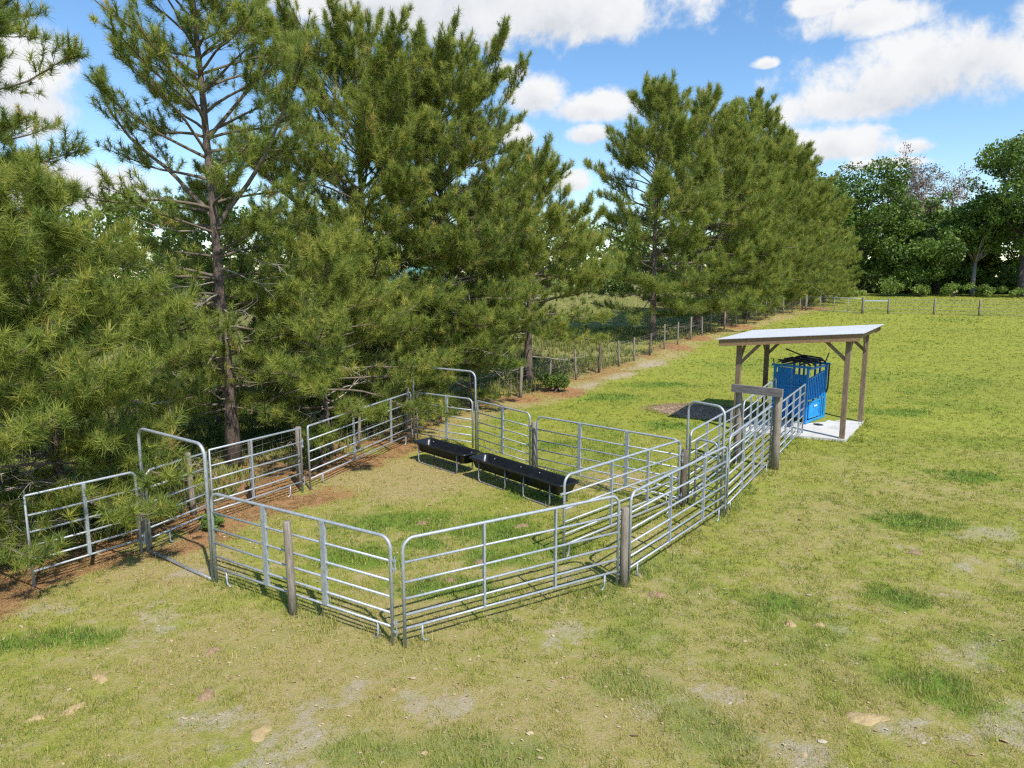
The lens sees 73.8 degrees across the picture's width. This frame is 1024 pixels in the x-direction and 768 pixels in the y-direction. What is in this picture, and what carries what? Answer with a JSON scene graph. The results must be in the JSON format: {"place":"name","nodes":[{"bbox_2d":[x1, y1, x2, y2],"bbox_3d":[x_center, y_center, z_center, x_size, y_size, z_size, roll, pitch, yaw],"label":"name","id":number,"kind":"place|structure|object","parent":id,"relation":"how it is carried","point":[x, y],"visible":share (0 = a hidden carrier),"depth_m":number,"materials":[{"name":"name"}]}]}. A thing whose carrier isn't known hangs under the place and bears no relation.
{"place":"outdoors","nodes":[
{"label":"outdoors","id":0,"kind":"place"},
{"bbox_2d":[0,280,1023,767],"bbox_3d":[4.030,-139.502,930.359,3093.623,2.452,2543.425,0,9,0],"label":"ground","id":1,"kind":"structure","parent":0,"point":[602,736],"depth_m":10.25,"materials":[{"name":"green plant"}]},
{"bbox_2d":[25,714,44,722],"bbox_3d":[-5.313,3.724,7.595,0.221,0.069,0.120,-7,11,-38],"label":"sand mound","id":2,"kind":"object","parent":1,"relation":"on","point":[37,717],"visible":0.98,"depth_m":7.59,"materials":[{"name":"beige sand"}]},
{"bbox_2d":[0,0,94,279],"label":"pine tree","id":3,"kind":"object","parent":1,"relation":"on","point":[16,121],"visible":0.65,"depth_m":13.51,"materials":[{"name":"green plant"}]},
{"bbox_2d":[60,701,85,715],"bbox_3d":[-5.004,3.690,7.794,0.157,0.069,0.293,1,9,8],"label":"sand mound","id":4,"kind":"object","parent":1,"relation":"on","point":[77,706],"visible":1,"depth_m":7.75,"materials":[{"name":"beige sand"}]},
{"bbox_2d":[23,471,145,587],"bbox_3d":[-7.090,2.371,11.438,0.051,1.534,1.783,6,11,36],"label":"corral fence section","id":5,"kind":"object","parent":1,"relation":"on","point":[84,502],"visible":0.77,"depth_m":11.36,"materials":[{"name":"metal"}]},
{"bbox_2d":[92,674,107,683],"bbox_3d":[-5.057,3.592,8.370,0.314,0.077,0.161,7,11,39],"label":"sand mound","id":6,"kind":"object","parent":1,"relation":"on","point":[103,678],"visible":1,"depth_m":8.34,"materials":[{"name":"beige sand"}]},
{"bbox_2d":[0,220,200,579],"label":"pine tree","id":7,"kind":"object","parent":1,"relation":"on","point":[17,353],"visible":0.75,"depth_m":11.10,"materials":[{"name":"green plant"}]},
{"bbox_2d":[0,135,208,536],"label":"pine tree","id":8,"kind":"object","parent":1,"relation":"on","point":[46,197],"visible":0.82,"depth_m":11.94,"materials":[{"name":"green plant"}]},
{"bbox_2d":[72,396,150,427],"bbox_3d":[-12.561,0.886,21.324,2.328,1.435,2.485,7,11,40],"label":"bush","id":9,"kind":"object","parent":1,"relation":"on","point":[114,413],"visible":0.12,"depth_m":21.20,"materials":[{"name":"green plant"}]},
{"bbox_2d":[132,469,145,540],"bbox_3d":[-6.950,2.312,12.750,0.187,1.450,0.187,0,9,0],"label":"wood post","id":10,"kind":"object","parent":1,"relation":"on","point":[142,525],"visible":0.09,"depth_m":12.73,"materials":[{"name":"wood"}]},
{"bbox_2d":[137,428,214,581],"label":"arch gate","id":11,"kind":"structure","parent":1,"relation":"on","point":[148,527],"depth_m":11.92,"materials":[{"name":"metal"}]},
{"bbox_2d":[165,457,219,483],"bbox_3d":[-7.598,2.094,16.201,1.451,0.687,0.954,0,9,0],"label":"bush","id":12,"kind":"object","parent":1,"relation":"on","point":[200,461],"visible":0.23,"depth_m":16.11,"materials":[{"name":"green plant"}]},
{"bbox_2d":[56,0,339,467],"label":"pine tree","id":13,"kind":"object","parent":1,"relation":"on","point":[254,24],"visible":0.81,"depth_m":16.28,"materials":[{"name":"green plant"}]},
{"bbox_2d":[112,157,297,422],"bbox_3d":[-9.804,-2.934,22.289,6.427,8.841,7.001,0,9,0],"label":"pine tree","id":14,"kind":"object","parent":1,"relation":"on","point":[196,185],"visible":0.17,"depth_m":21.63,"materials":[{"name":"green plant"}]},
{"bbox_2d":[198,687,213,701],"bbox_3d":[-3.614,3.648,8.062,0.196,0.074,0.301,-4,9,-22],"label":"dung pat","id":15,"kind":"object","parent":1,"relation":"on","point":[209,695],"visible":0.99,"depth_m":8.00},
{"bbox_2d":[195,512,225,531],"bbox_3d":[-5.903,2.693,13.334,0.555,0.374,0.462,0,9,0],"label":"bush","id":16,"kind":"object","parent":1,"relation":"on","point":[219,521],"visible":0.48,"depth_m":13.29,"materials":[{"name":"green plant"}]},
{"bbox_2d":[206,647,219,655],"bbox_3d":[-3.958,3.509,8.984,0.145,0.074,0.250,3,9,18],"label":"dung pat","id":17,"kind":"object","parent":1,"relation":"on","point":[212,650],"visible":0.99,"depth_m":8.97,"materials":[{"name":"brown soil"}]},
{"bbox_2d":[205,379,278,401],"bbox_3d":[-9.605,0.263,24.437,3.639,1.505,2.154,0,9,0],"label":"bush","id":18,"kind":"object","parent":1,"relation":"on","point":[244,388],"visible":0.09,"depth_m":24.34,"materials":[{"name":"green plant"}]},
{"bbox_2d":[247,441,255,499],"bbox_3d":[-5.750,1.955,15.073,0.114,1.450,0.114,0,9,0],"label":"wood post","id":19,"kind":"object","parent":1,"relation":"on","point":[250,471],"visible":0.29,"depth_m":15.04,"materials":[{"name":"grey wood"}]},
{"bbox_2d":[208,427,304,511],"bbox_3d":[-5.381,1.886,14.608,0.054,1.533,2.426,5,10,30],"label":"corral fence section","id":20,"kind":"object","parent":1,"relation":"on","point":[251,467],"visible":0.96,"depth_m":14.44,"materials":[{"name":"metal"}]},
{"bbox_2d":[250,723,271,741],"bbox_3d":[-2.731,3.760,7.389,0.229,0.069,0.364,1,9,6],"label":"sand mound","id":21,"kind":"object","parent":1,"relation":"on","point":[259,733],"visible":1,"depth_m":7.35,"materials":[{"name":"beige sand"}]},
{"bbox_2d":[283,520,297,615],"bbox_3d":[-3.213,2.717,9.892,0.148,1.521,0.121,2,9,15],"label":"wood post","id":22,"kind":"object","parent":1,"relation":"on","point":[290,571],"visible":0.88,"depth_m":9.84,"materials":[{"name":"grey wood"}]},
{"bbox_2d":[295,426,303,487],"bbox_3d":[-4.993,1.761,16.004,0.170,1.551,0.156,0,9,0],"label":"wood post","id":23,"kind":"object","parent":1,"relation":"on","point":[298,471],"visible":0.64,"depth_m":15.93,"materials":[{"name":"grey wood"}]},
{"bbox_2d":[210,493,397,645],"bbox_3d":[-3.154,2.601,9.954,3.799,1.536,0.050,5,10,30],"label":"corral fence section","id":24,"kind":"object","parent":1,"relation":"on","point":[323,575],"visible":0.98,"depth_m":9.71,"materials":[{"name":"metal"}]},
{"bbox_2d":[184,214,466,454],"bbox_3d":[-4.871,-1.241,18.471,6.664,6.839,7.116,7,11,37],"label":"pine tree","id":25,"kind":"object","parent":1,"relation":"on","point":[331,250],"visible":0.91,"depth_m":17.61,"materials":[{"name":"green plant"}]},
{"bbox_2d":[217,0,484,421],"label":"pine tree","id":26,"kind":"object","parent":1,"relation":"on","point":[351,70],"visible":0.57,"depth_m":20.89,"materials":[{"name":"green plant"}]},
{"bbox_2d":[335,404,378,435],"bbox_3d":[-4.733,1.076,21.019,1.311,1.158,1.832,-4,10,-23],"label":"bush","id":27,"kind":"object","parent":1,"relation":"on","point":[363,424],"visible":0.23,"depth_m":20.94,"materials":[{"name":"green plant"}]},
{"bbox_2d":[0,324,717,566],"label":"weeds","id":28,"kind":"object","parent":1,"relation":"on","point":[269,430],"visible":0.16,"depth_m":21.67,"materials":[{"name":"green plant"}]},
{"bbox_2d":[307,392,412,489],"bbox_3d":[-3.837,1.338,18.090,0.053,1.536,5.049,3,10,20],"label":"corral fence section","id":29,"kind":"object","parent":1,"relation":"on","point":[353,443],"visible":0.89,"depth_m":17.46,"materials":[{"name":"metal"}]},
{"bbox_2d":[280,280,447,430],"bbox_3d":[-4.485,-1.000,22.168,4.616,5.101,5.444,5,10,31],"label":"pine tree","id":30,"kind":"object","parent":1,"relation":"on","point":[410,340],"visible":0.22,"depth_m":21.25,"materials":[{"name":"green plant"}]},
{"bbox_2d":[21,188,740,292],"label":"distant woods","id":31,"kind":"object","parent":1,"relation":"on","point":[109,220],"visible":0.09,"depth_m":123.15,"materials":[{"name":"green plant"}]},
{"bbox_2d":[0,297,800,569],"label":"wire fence","id":32,"kind":"object","parent":1,"relation":"on","point":[191,493],"visible":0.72,"depth_m":25.02,"materials":[{"name":"grey wood"}]},
{"bbox_2d":[369,267,444,308],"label":"barn","id":33,"kind":"structure","parent":1,"relation":"on","point":[411,269],"depth_m":66.55,"materials":[{"name":"grey metal"}]},
{"bbox_2d":[412,367,476,449],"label":"arch gate","id":34,"kind":"structure","parent":1,"relation":"on","point":[446,420],"depth_m":19.61,"materials":[{"name":"metal"}]},
{"bbox_2d":[414,438,479,473],"bbox_3d":[-1.715,1.886,17.779,0.620,0.561,2.122,-8,12,-43],"label":"feed trough","id":35,"kind":"object","parent":1,"relation":"on","point":[458,454],"visible":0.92,"depth_m":17.73,"materials":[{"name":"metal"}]},
{"bbox_2d":[446,577,454,582],"bbox_3d":[-1.004,3.187,11.110,0.198,0.073,0.192,-3,9,-19],"label":"dung pat","id":36,"kind":"object","parent":1,"relation":"on","point":[449,579],"visible":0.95,"depth_m":11.08,"materials":[{"name":"brown soil"}]},
{"bbox_2d":[341,2,570,408],"bbox_3d":[-2.005,-5.656,23.729,8.019,14.061,8.114,0,9,0],"label":"pine tree","id":37,"kind":"object","parent":1,"relation":"on","point":[485,135],"visible":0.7,"depth_m":22.34,"materials":[{"name":"green plant"}]},
{"bbox_2d":[474,559,481,566],"bbox_3d":[-0.559,3.073,11.798,0.221,0.073,0.359,2,9,10],"label":"dung pat","id":38,"kind":"object","parent":1,"relation":"on","point":[478,560],"visible":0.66,"depth_m":11.77,"materials":[{"name":"brown soil"}]},
{"bbox_2d":[400,191,564,393],"bbox_3d":[-1.813,-3.694,27.337,6.489,8.420,6.074,-4,10,-26],"label":"pine tree","id":39,"kind":"object","parent":1,"relation":"on","point":[527,317],"visible":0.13,"depth_m":26.54,"materials":[{"name":"green plant"}]},
{"bbox_2d":[477,400,531,465],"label":"corral fence section","id":40,"kind":"object","parent":1,"relation":"on","point":[503,429],"visible":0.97,"depth_m":18.05,"materials":[{"name":"metal"}]},
{"bbox_2d":[401,495,620,647],"bbox_3d":[0.154,2.611,9.890,3.704,1.536,0.053,-5,10,-30],"label":"corral fence section","id":41,"kind":"object","parent":1,"relation":"on","point":[483,545],"visible":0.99,"depth_m":9.68,"materials":[{"name":"metal"}]},
{"bbox_2d":[2,469,1023,767],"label":"litter","id":42,"kind":"object","parent":1,"relation":"on","point":[502,621],"visible":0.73,"depth_m":8.82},
{"bbox_2d":[515,523,528,527],"bbox_3d":[0.191,2.809,13.593,0.350,0.073,0.238,-5,10,-30],"label":"dung pat","id":43,"kind":"object","parent":1,"relation":"on","point":[522,524],"visible":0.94,"depth_m":13.55,"materials":[{"name":"brown soil"}]},
{"bbox_2d":[418,147,628,385],"bbox_3d":[0.443,-5.103,29.523,9.932,10.410,10.924,0,9,0],"label":"pine tree","id":44,"kind":"object","parent":1,"relation":"on","point":[581,244],"visible":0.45,"depth_m":27.87,"materials":[{"name":"green plant"}]},
{"bbox_2d":[469,453,578,505],"bbox_3d":[0.195,2.203,15.718,0.620,0.561,3.226,-7,12,-40],"label":"feed trough","id":45,"kind":"object","parent":1,"relation":"on","point":[538,478],"visible":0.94,"depth_m":15.61,"materials":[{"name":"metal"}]},
{"bbox_2d":[531,421,535,466],"bbox_3d":[0.550,1.647,17.170,0.125,1.420,0.125,0,9,0],"label":"wood post","id":46,"kind":"object","parent":1,"relation":"on","point":[533,455],"visible":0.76,"depth_m":17.11,"materials":[{"name":"grey wood"}]},
{"bbox_2d":[533,368,569,392],"bbox_3d":[1.570,-0.136,27.914,1.616,0.952,1.063,4,9,23],"label":"bush","id":47,"kind":"object","parent":1,"relation":"on","point":[560,381],"visible":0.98,"depth_m":27.82,"materials":[{"name":"green plant"}]},
{"bbox_2d":[536,416,683,509],"bbox_3d":[2.098,1.724,15.648,3.950,1.536,0.053,7,11,40],"label":"corral fence section","id":48,"kind":"object","parent":1,"relation":"on","point":[626,467],"visible":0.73,"depth_m":15.52,"materials":[{"name":"metal"}]},
{"bbox_2d":[560,440,680,558],"bbox_3d":[2.195,2.116,13.100,0.053,1.536,3.861,9,12,44],"label":"fence panel","id":49,"kind":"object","parent":1,"relation":"on","point":[611,478],"depth_m":12.76,"materials":[{"name":"metal"}]},
{"bbox_2d":[619,507,628,586],"bbox_3d":[1.780,2.634,10.827,0.137,1.400,0.137,0,9,0],"label":"wood post","id":50,"kind":"object","parent":1,"relation":"on","point":[624,542],"visible":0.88,"depth_m":10.77,"materials":[{"name":"grey wood"}]},
{"bbox_2d":[579,67,726,339],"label":"pine tree","id":51,"kind":"object","parent":1,"relation":"on","point":[672,142],"visible":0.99,"depth_m":41.06,"materials":[{"name":"green plant"}]},
{"bbox_2d":[648,591,669,598],"bbox_3d":[2.273,3.258,10.561,0.373,0.075,0.237,3,9,20],"label":"dung pat","id":52,"kind":"object","parent":1,"relation":"on","point":[657,594],"visible":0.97,"depth_m":10.53,"materials":[{"name":"brown soil"}]},
{"bbox_2d":[628,446,728,582],"bbox_3d":[3.143,2.219,12.435,0.053,1.536,4.077,7,11,38],"label":"corral fence section","id":53,"kind":"object","parent":1,"relation":"on","point":[671,505],"visible":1,"depth_m":12.03,"materials":[{"name":"metal"}]},
{"bbox_2d":[679,449,686,506],"bbox_3d":[3.680,2.068,14.665,0.135,1.350,0.135,0,9,0],"label":"wood post","id":54,"kind":"object","parent":1,"relation":"on","point":[683,480],"visible":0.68,"depth_m":14.61,"materials":[{"name":"grey wood"}]},
{"bbox_2d":[636,402,766,419],"bbox_3d":[6.745,0.871,24.520,4.626,0.276,2.762,3,9,20],"label":"mulch patch","id":55,"kind":"object","parent":1,"relation":"on","point":[700,411],"visible":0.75,"depth_m":24.16,"materials":[{"name":"wood"}]},
{"bbox_2d":[685,401,725,515],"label":"arch gate","id":56,"kind":"structure","parent":1,"relation":"on","point":[709,441],"depth_m":14.22,"materials":[{"name":"metal"}]},
{"bbox_2d":[639,79,779,329],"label":"pine tree","id":57,"kind":"object","parent":1,"relation":"on","point":[731,177],"visible":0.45,"depth_m":45.03,"materials":[{"name":"green plant"}]},
{"bbox_2d":[687,403,742,502],"bbox_3d":[4.990,1.543,16.532,0.053,1.626,4.133,6,10,33],"label":"corral fence section","id":58,"kind":"object","parent":1,"relation":"on","point":[706,437],"visible":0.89,"depth_m":16.02,"materials":[{"name":"metal"}]},
{"bbox_2d":[667,100,800,323],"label":"pine tree","id":59,"kind":"object","parent":1,"relation":"on","point":[759,287],"visible":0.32,"depth_m":49.10,"materials":[{"name":"green plant"}]},
{"bbox_2d":[725,405,772,513],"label":"corral fence section","id":60,"kind":"object","parent":1,"relation":"on","point":[744,448],"visible":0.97,"depth_m":15.67,"materials":[{"name":"metal"}]},
{"bbox_2d":[696,85,814,316],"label":"pine tree","id":61,"kind":"object","parent":1,"relation":"on","point":[781,154],"visible":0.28,"depth_m":53.13,"materials":[{"name":"green plant"}]},
{"bbox_2d":[731,384,783,469],"bbox_3d":[6.354,1.153,17.749,1.326,2.220,0.294,8,12,42],"label":"fence brace","id":62,"kind":"object","parent":1,"relation":"on","point":[775,393],"visible":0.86,"depth_m":17.46,"materials":[{"name":"grey wood"}]},
{"bbox_2d":[740,378,776,459],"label":"corral fence section","id":63,"kind":"object","parent":1,"relation":"on","point":[757,408],"visible":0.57,"depth_m":19.84,"materials":[{"name":"metal"}]},
{"bbox_2d":[734,121,834,315],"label":"pine tree","id":64,"kind":"object","parent":1,"relation":"on","point":[803,233],"visible":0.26,"depth_m":57.56,"materials":[{"name":"green plant"}]},
{"bbox_2d":[785,620,795,626],"bbox_3d":[3.963,3.393,9.688,0.166,0.079,0.194,4,10,27],"label":"sand mound","id":65,"kind":"object","parent":1,"relation":"on","point":[792,623],"visible":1,"depth_m":9.66,"materials":[{"name":"beige sand"}]},
{"bbox_2d":[778,297,803,309],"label":"brown rail gate","id":66,"kind":"structure","parent":1,"relation":"on","point":[795,302],"depth_m":64.20,"materials":[{"name":"brown wood"}]},
{"bbox_2d":[780,384,805,451],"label":"corral fence section","id":67,"kind":"object","parent":1,"relation":"on","point":[792,418],"visible":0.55,"depth_m":19.72,"materials":[{"name":"metal"}]},
{"bbox_2d":[732,419,863,441],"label":"concrete slab","id":68,"kind":"structure","parent":1,"relation":"on","point":[828,429],"depth_m":21.79,"materials":[{"name":"grey concrete"}]},
{"bbox_2d":[716,324,884,438],"bbox_3d":[9.387,-0.201,22.238,4.814,3.431,3.838,4,10,25],"label":"lean to shelter","id":69,"kind":"object","parent":68,"relation":"on","point":[848,335],"visible":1,"depth_m":21.22,"materials":[{"name":"white metal"}]},
{"bbox_2d":[772,348,830,425],"bbox_3d":[9.972,0.019,23.173,1.757,2.412,1.635,9,12,44],"label":"cattle chute","id":70,"kind":"object","parent":68,"relation":"on","point":[789,381],"visible":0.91,"depth_m":22.92,"materials":[{"name":"blue paint"}]},
{"bbox_2d":[807,398,820,418],"bbox_3d":[10.135,0.813,22.919,0.985,0.580,0.058,-9,12,-44],"label":"lower side door","id":71,"kind":"structure","parent":70,"relation":"in","point":[813,409],"depth_m":22.89,"materials":[{"name":"blue paint"}]},
{"bbox_2d":[762,143,850,308],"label":"pine tree","id":72,"kind":"object","parent":1,"relation":"on","point":[823,259],"visible":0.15,"depth_m":62.96,"materials":[{"name":"green plant"}]},
{"bbox_2d":[814,622,824,626],"bbox_3d":[4.348,3.404,9.648,0.169,0.079,0.145,-2,9,-11],"label":"sand mound","id":73,"kind":"object","parent":1,"relation":"on","point":[821,624],"visible":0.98,"depth_m":9.64,"materials":[{"name":"beige sand"}]},
{"bbox_2d":[815,171,829,220],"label":"oak tree","id":74,"kind":"object","parent":1,"relation":"on","point":[821,172],"visible":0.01,"depth_m":104.36,"materials":[{"name":"green plant"}]},
{"bbox_2d":[786,175,861,305],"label":"pine tree","id":75,"kind":"object","parent":1,"relation":"on","point":[836,289],"visible":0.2,"depth_m":69.92,"materials":[{"name":"green plant"}]},
{"bbox_2d":[797,225,863,302],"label":"pine tree","id":76,"kind":"object","parent":1,"relation":"on","point":[842,268],"visible":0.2,"depth_m":77.18,"materials":[{"name":"green plant"}]},
{"bbox_2d":[804,296,864,313],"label":"gate","id":77,"kind":"structure","parent":1,"relation":"on","point":[862,305],"depth_m":61.06,"materials":[{"name":"grey metal"}]},
{"bbox_2d":[840,286,866,296],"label":"bush","id":78,"kind":"object","parent":1,"relation":"on","point":[857,292],"visible":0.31,"depth_m":95.37,"materials":[{"name":"green plant"}]},
{"bbox_2d":[803,156,925,294],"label":"oak tree","id":79,"kind":"object","parent":1,"relation":"on","point":[864,218],"visible":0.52,"depth_m":98.61,"materials":[{"name":"green plant"}]},
{"bbox_2d":[845,712,890,725],"bbox_3d":[3.971,3.716,7.584,0.525,0.068,0.255,2,9,10],"label":"sand mound","id":80,"kind":"object","parent":1,"relation":"on","point":[868,719],"visible":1,"depth_m":7.58,"materials":[{"name":"beige sand"}]},
{"bbox_2d":[849,269,888,293],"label":"bush","id":81,"kind":"object","parent":1,"relation":"on","point":[873,277],"visible":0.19,"depth_m":108.10,"materials":[{"name":"green plant"}]},
{"bbox_2d":[876,275,911,296],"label":"bush","id":82,"kind":"object","parent":1,"relation":"on","point":[888,286],"visible":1,"depth_m":96.17,"materials":[{"name":"green plant"}]},
{"bbox_2d":[776,199,1017,293],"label":"field edge woods","id":83,"kind":"object","parent":1,"relation":"on","point":[989,263],"visible":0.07,"depth_m":114.89,"materials":[{"name":"green plant"}]},
{"bbox_2d":[868,156,952,217],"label":"dead tree","id":84,"kind":"object","parent":1,"relation":"on","point":[912,187],"visible":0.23,"depth_m":114.76,"materials":[{"name":"grey plant"}]},
{"bbox_2d":[906,550,921,554],"bbox_3d":[7.216,3.006,12.200,0.284,0.073,0.248,-7,11,-38],"label":"dung pat","id":85,"kind":"object","parent":1,"relation":"on","point":[915,552],"visible":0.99,"depth_m":12.16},
{"bbox_2d":[889,142,950,211],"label":"dead tree","id":86,"kind":"object","parent":1,"relation":"on","point":[925,174],"visible":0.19,"depth_m":116.77,"materials":[{"name":"grey plant"}]},
{"bbox_2d":[910,283,930,296],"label":"bush","id":87,"kind":"object","parent":1,"relation":"on","point":[918,289],"visible":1,"depth_m":95.88,"materials":[{"name":"green plant"}]},
{"bbox_2d":[869,217,977,295],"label":"oak tree","id":88,"kind":"object","parent":1,"relation":"on","point":[921,259],"visible":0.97,"depth_m":96.86,"materials":[{"name":"green plant"}]},
{"bbox_2d":[905,191,972,293],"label":"oak tree","id":89,"kind":"object","parent":1,"relation":"on","point":[930,218],"visible":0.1,"depth_m":108.80,"materials":[{"name":"green plant"}]},
{"bbox_2d":[911,163,983,209],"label":"dead tree","id":90,"kind":"object","parent":1,"relation":"on","point":[955,196],"visible":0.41,"depth_m":121.73,"materials":[{"name":"grey plant"}]},
{"bbox_2d":[887,298,1023,315],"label":"field fence","id":91,"kind":"object","parent":1,"relation":"on","point":[935,306],"visible":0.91,"depth_m":58.06,"materials":[{"name":"grey wood"}]},
{"bbox_2d":[929,262,982,291],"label":"bush","id":92,"kind":"object","parent":1,"relation":"on","point":[960,276],"visible":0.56,"depth_m":103.47,"materials":[{"name":"green plant"}]},
{"bbox_2d":[940,281,975,296],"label":"bush","id":93,"kind":"object","parent":1,"relation":"on","point":[948,288],"visible":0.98,"depth_m":94.97,"materials":[{"name":"green plant"}]},
{"bbox_2d":[940,192,1022,295],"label":"oak tree","id":94,"kind":"object","parent":1,"relation":"on","point":[980,239],"visible":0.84,"depth_m":95.89,"materials":[{"name":"green plant"}]},
{"bbox_2d":[973,284,996,296],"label":"bush","id":95,"kind":"object","parent":1,"relation":"on","point":[985,290],"visible":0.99,"depth_m":94.18,"materials":[{"name":"green plant"}]},
{"bbox_2d":[958,130,1023,296],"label":"oak tree","id":96,"kind":"object","parent":1,"relation":"on","point":[1011,157],"visible":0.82,"depth_m":94.29,"materials":[{"name":"green plant"}]},
{"bbox_2d":[981,264,1018,293],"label":"bush","id":97,"kind":"object","parent":1,"relation":"on","point":[1008,280],"visible":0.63,"depth_m":99.64,"materials":[{"name":"green plant"}]},
{"bbox_2d":[989,162,1023,265],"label":"oak tree","id":98,"kind":"object","parent":1,"relation":"on","point":[1014,255],"visible":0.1,"depth_m":105.42,"materials":[{"name":"green plant"}]},
{"bbox_2d":[996,285,1023,297],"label":"bush","id":99,"kind":"object","parent":1,"relation":"on","point":[1018,291],"visible":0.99,"depth_m":92.42,"materials":[{"name":"green plant"}]},
{"bbox_2d":[0,0,1023,279],"label":"sky","id":100,"kind":"structure","parent":0,"point":[859,79],"materials":[{"name":"blue"}]}
]}

